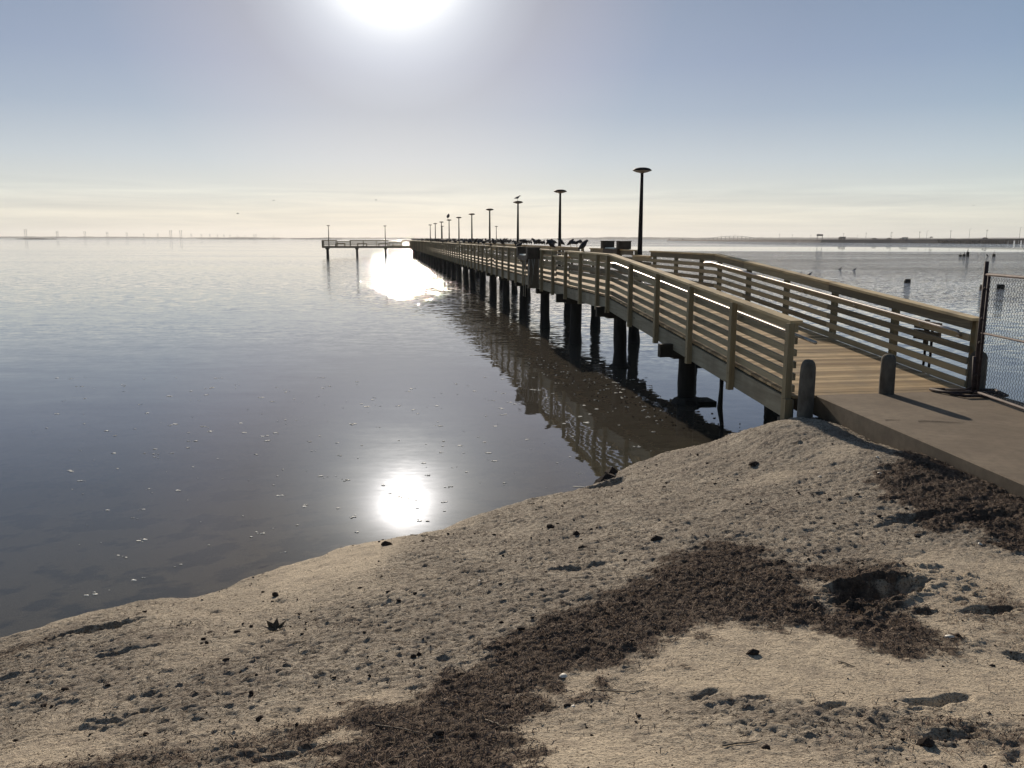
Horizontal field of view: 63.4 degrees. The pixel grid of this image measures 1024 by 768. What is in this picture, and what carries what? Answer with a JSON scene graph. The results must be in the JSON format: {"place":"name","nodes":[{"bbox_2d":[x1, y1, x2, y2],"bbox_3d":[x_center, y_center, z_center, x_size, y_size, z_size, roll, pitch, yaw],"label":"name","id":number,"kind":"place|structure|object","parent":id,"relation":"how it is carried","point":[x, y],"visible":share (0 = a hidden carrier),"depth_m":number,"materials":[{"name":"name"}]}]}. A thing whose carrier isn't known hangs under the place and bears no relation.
{"place":"outdoors","nodes":[
{"label":"outdoors","id":0,"kind":"place"},
{"bbox_2d":[210,238,254,238],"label":"marsh island","id":1,"kind":"structure","parent":0,"point":[232,238],"depth_m":2342.64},
{"bbox_2d":[0,417,1023,767],"bbox_3d":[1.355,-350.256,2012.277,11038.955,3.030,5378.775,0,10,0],"label":"ground","id":2,"kind":"structure","parent":0,"point":[204,515],"depth_m":6.05,"materials":[{"name":"beige sand"}]},
{"bbox_2d":[263,618,285,630],"bbox_3d":[-1.695,1.728,5.906,0.171,0.046,0.117,-3,30,-17],"label":"dry leaf","id":3,"kind":"object","parent":2,"relation":"on","point":[275,625],"visible":1,"depth_m":5.92,"materials":[{"name":"brown plant"}]},
{"bbox_2d":[381,541,390,545],"bbox_3d":[-1.294,1.646,8.511,0.100,0.073,0.073,4,11,19],"label":"seaweed clod","id":4,"kind":"object","parent":2,"relation":"on","point":[385,543],"visible":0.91,"depth_m":8.49,"materials":[{"name":"black plant"}]},
{"bbox_2d":[376,724,419,732],"bbox_3d":[-0.504,1.573,3.780,0.301,0.060,0.021,6,12,31],"label":"stick","id":5,"kind":"object","parent":2,"relation":"on","point":[396,728],"visible":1,"depth_m":3.80,"materials":[{"name":"brown wood"}]},
{"bbox_2d":[381,743,439,764],"bbox_3d":[-0.424,1.559,3.503,0.281,0.018,0.019,-6,12,-31],"label":"stick","id":6,"kind":"object","parent":2,"relation":"on","point":[407,754],"visible":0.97,"depth_m":3.48,"materials":[{"name":"brown wood"}]},
{"bbox_2d":[0,420,1023,767],"bbox_3d":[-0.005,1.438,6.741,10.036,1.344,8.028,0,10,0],"label":"seaweed","id":7,"kind":"object","parent":2,"relation":"on","point":[530,670],"visible":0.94,"depth_m":4.91,"materials":[{"name":"brown plant"}]},
{"bbox_2d":[485,719,506,729],"bbox_3d":[-0.073,1.529,3.721,0.015,0.038,0.161,-7,12,-35],"label":"stick","id":8,"kind":"object","parent":7,"relation":"on","point":[494,723],"visible":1,"depth_m":3.73,"materials":[{"name":"brown wood"}]},
{"bbox_2d":[0,448,1023,767],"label":"seaweed strands","id":9,"kind":"object","parent":2,"relation":"on","point":[616,654],"visible":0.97,"depth_m":4.49},
{"bbox_2d":[559,673,566,677],"bbox_3d":[0.266,1.510,4.296,0.046,0.010,0.039,-3,8,18],"label":"shell","id":10,"kind":"object","parent":2,"relation":"on","point":[563,675],"visible":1,"depth_m":4.29},
{"bbox_2d":[594,466,617,483],"bbox_3d":[1.337,1.325,11.470,0.297,0.272,0.695,8,12,37],"label":"driftwood","id":11,"kind":"object","parent":2,"relation":"on","point":[609,473],"visible":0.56,"depth_m":11.39,"materials":[{"name":"wood"}]},
{"bbox_2d":[592,688,653,692],"bbox_3d":[0.546,1.506,4.072,0.301,0.021,0.020,1,10,2],"label":"stick","id":12,"kind":"object","parent":2,"relation":"on","point":[620,691],"visible":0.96,"depth_m":4.07,"materials":[{"name":"brown wood"}]},
{"bbox_2d":[650,535,661,540],"bbox_3d":[1.282,1.368,7.322,0.106,0.059,0.075,-4,11,-23],"label":"seaweed clod","id":13,"kind":"object","parent":2,"relation":"on","point":[655,538],"visible":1,"depth_m":7.30,"materials":[{"name":"black plant"}]},
{"bbox_2d":[722,739,761,746],"bbox_3d":[0.946,1.476,3.407,0.181,0.011,0.016,-2,10,-12],"label":"stick","id":14,"kind":"object","parent":2,"relation":"on","point":[728,744],"visible":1,"depth_m":3.40,"materials":[{"name":"brown wood"}]},
{"bbox_2d":[746,648,758,654],"bbox_3d":[1.299,1.444,4.469,0.062,0.035,0.050,7,12,35],"label":"seaweed clod","id":15,"kind":"object","parent":2,"relation":"on","point":[753,651],"visible":1,"depth_m":4.46,"materials":[{"name":"black plant"}]},
{"bbox_2d":[748,461,758,465],"bbox_3d":[2.936,0.971,10.064,0.122,0.056,0.096,-4,11,-22],"label":"seaweed clod","id":16,"kind":"object","parent":2,"relation":"on","point":[753,463],"visible":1,"depth_m":10.05,"materials":[{"name":"brown plant"}]},
{"bbox_2d":[797,359,815,418],"bbox_3d":[4.089,0.264,11.532,0.219,1.230,0.219,2,11,8],"label":"bollard","id":17,"kind":"object","parent":2,"relation":"on","point":[806,394],"visible":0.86,"depth_m":11.41,"materials":[{"name":"grey wood"}]},
{"bbox_2d":[916,737,934,747],"bbox_3d":[1.709,1.482,3.428,0.078,0.046,0.052,2,10,9],"label":"seaweed clod","id":18,"kind":"object","parent":2,"relation":"on","point":[927,742],"visible":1,"depth_m":3.42,"materials":[{"name":"brown plant"}]},
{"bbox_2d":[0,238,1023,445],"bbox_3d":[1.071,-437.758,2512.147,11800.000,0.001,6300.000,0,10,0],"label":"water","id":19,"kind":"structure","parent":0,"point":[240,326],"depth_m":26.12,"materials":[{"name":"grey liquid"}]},
{"bbox_2d":[57,377,657,595],"bbox_3d":[-3.850,0.911,14.051,14.332,0.004,12.630,0,10,0],"label":"foam","id":20,"kind":"object","parent":19,"relation":"on","point":[321,475],"visible":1,"depth_m":13.38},
{"bbox_2d":[541,360,672,416],"bbox_3d":[1.800,-0.042,19.544,1.513,0.009,8.517,-2,10,-12],"label":"foam","id":21,"kind":"object","parent":19,"relation":"on","point":[600,390],"visible":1,"depth_m":18.50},
{"bbox_2d":[515,357,740,430],"bbox_3d":[1.948,0.042,19.053,2.173,0.015,9.532,-3,10,-16],"label":"flotsam","id":22,"kind":"object","parent":19,"relation":"on","point":[619,392],"visible":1,"depth_m":18.09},
{"bbox_2d":[322,240,978,429],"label":"fishing pier","id":23,"kind":"structure","parent":19,"relation":"in","point":[754,351],"depth_m":16.19,"materials":[{"name":"brown wood"}]},
{"bbox_2d":[456,217,461,248],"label":"street lamp","id":24,"kind":"object","parent":23,"relation":"attached to","point":[458,229],"visible":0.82,"depth_m":91.73,"materials":[{"name":"brown metal"}]},
{"bbox_2d":[469,213,474,250],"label":"street lamp","id":25,"kind":"object","parent":23,"relation":"attached to","point":[471,214],"visible":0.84,"depth_m":78.94,"materials":[{"name":"brown metal"}]},
{"bbox_2d":[486,208,493,246],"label":"street lamp","id":26,"kind":"object","parent":23,"relation":"attached to","point":[489,209],"visible":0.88,"depth_m":66.19,"materials":[{"name":"brown metal"}]},
{"bbox_2d":[513,201,522,261],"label":"street lamp","id":27,"kind":"object","parent":23,"relation":"attached to","point":[517,202],"visible":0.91,"depth_m":52.72,"materials":[{"name":"brown metal"}]},
{"bbox_2d":[516,246,540,296],"bbox_3d":[0.595,-4.208,30.966,0.500,1.820,2.588,-1,10,-9],"label":"fish cleaning table","id":28,"kind":"object","parent":23,"relation":"attached to","point":[529,255],"visible":1,"depth_m":29.86,"materials":[{"name":"metal"}]},
{"bbox_2d":[546,239,555,249],"bbox_3d":[1.318,-4.758,28.248,0.322,0.356,0.197,9,13,42],"label":"bird","id":29,"kind":"object","parent":23,"relation":"on","point":[550,243],"visible":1,"depth_m":28.18},
{"bbox_2d":[554,189,566,265],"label":"street lamp","id":30,"kind":"object","parent":23,"relation":"attached to","point":[559,191],"visible":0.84,"depth_m":40.49,"materials":[{"name":"brown metal"}]},
{"bbox_2d":[571,239,581,246],"bbox_3d":[2.853,-6.189,36.454,0.570,0.344,0.183,1,10,2],"label":"bird","id":31,"kind":"object","parent":23,"relation":"on","point":[576,242],"visible":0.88,"depth_m":36.43},
{"bbox_2d":[578,239,588,251],"bbox_3d":[2.042,-3.951,23.664,0.322,0.356,0.198,1,10,6],"label":"bird","id":32,"kind":"object","parent":23,"relation":"on","point":[583,244],"visible":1,"depth_m":23.61},
{"bbox_2d":[601,241,631,254],"bbox_3d":[3.816,-5.044,30.626,0.500,0.490,2.470,-1,10,-9],"label":"fish cleaning table","id":33,"kind":"object","parent":23,"relation":"on","point":[607,246],"visible":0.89,"depth_m":29.95,"materials":[{"name":"metal"}]},
{"bbox_2d":[633,167,651,282],"bbox_3d":[4.363,-5.168,28.148,0.640,4.245,0.640,-1,10,-9],"label":"street lamp","id":34,"kind":"object","parent":23,"relation":"attached to","point":[642,170],"visible":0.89,"depth_m":27.97,"materials":[{"name":"brown metal"}]},
{"bbox_2d":[705,236,760,239],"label":"arched bridge","id":35,"kind":"structure","parent":19,"relation":"in","point":[733,237],"depth_m":3442.94,"materials":[{"name":"grey concrete"}]},
{"bbox_2d":[936,239,1023,243],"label":"trestle bridge","id":36,"kind":"structure","parent":19,"relation":"in","point":[985,241],"depth_m":700.28,"materials":[{"name":"grey concrete"}]},
{"bbox_2d":[0,236,1023,239],"bbox_3d":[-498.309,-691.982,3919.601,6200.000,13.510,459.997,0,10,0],"label":"shore","id":37,"kind":"structure","parent":0,"point":[657,238],"depth_m":3946.26,"materials":[{"name":"grey"}]},
{"bbox_2d":[0,0,1023,238],"label":"sky","id":38,"kind":"structure","parent":0,"point":[119,118],"materials":[{"name":"blue"}]},
{"bbox_2d":[667,239,943,242],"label":"causeway","id":39,"kind":"structure","parent":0,"point":[853,240],"depth_m":824.43,"materials":[{"name":"grey concrete"}]},
{"bbox_2d":[813,392,1023,498],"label":"path","id":40,"kind":"structure","parent":0,"point":[981,438],"depth_m":10.06,"materials":[{"name":"concrete"}]},
{"bbox_2d":[878,354,895,394],"bbox_3d":[5.421,0.026,11.982,0.212,0.930,0.213,-9,13,-42],"label":"bollard","id":41,"kind":"object","parent":40,"relation":"on","point":[887,375],"visible":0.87,"depth_m":11.88,"materials":[{"name":"grey wood"}]},
{"bbox_2d":[929,261,1023,409],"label":"chain link fence","id":42,"kind":"object","parent":40,"relation":"on","point":[975,389],"visible":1,"depth_m":11.58,"materials":[{"name":"metal"}]},
{"bbox_2d":[966,351,987,387],"bbox_3d":[6.881,-0.003,12.281,0.253,0.970,0.251,-6,12,-32],"label":"bollard","id":43,"kind":"object","parent":40,"relation":"on","point":[969,379],"visible":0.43,"depth_m":12.19,"materials":[{"name":"grey wood"}]},
{"bbox_2d":[913,319,941,372],"bbox_3d":[6.981,0.226,14.016,0.162,2.620,0.660,-1,10,-9],"label":"sign board","id":44,"kind":"object","parent":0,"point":[931,332],"visible":0.28,"depth_m":13.86,"materials":[{"name":"brown wood"}]}
]}

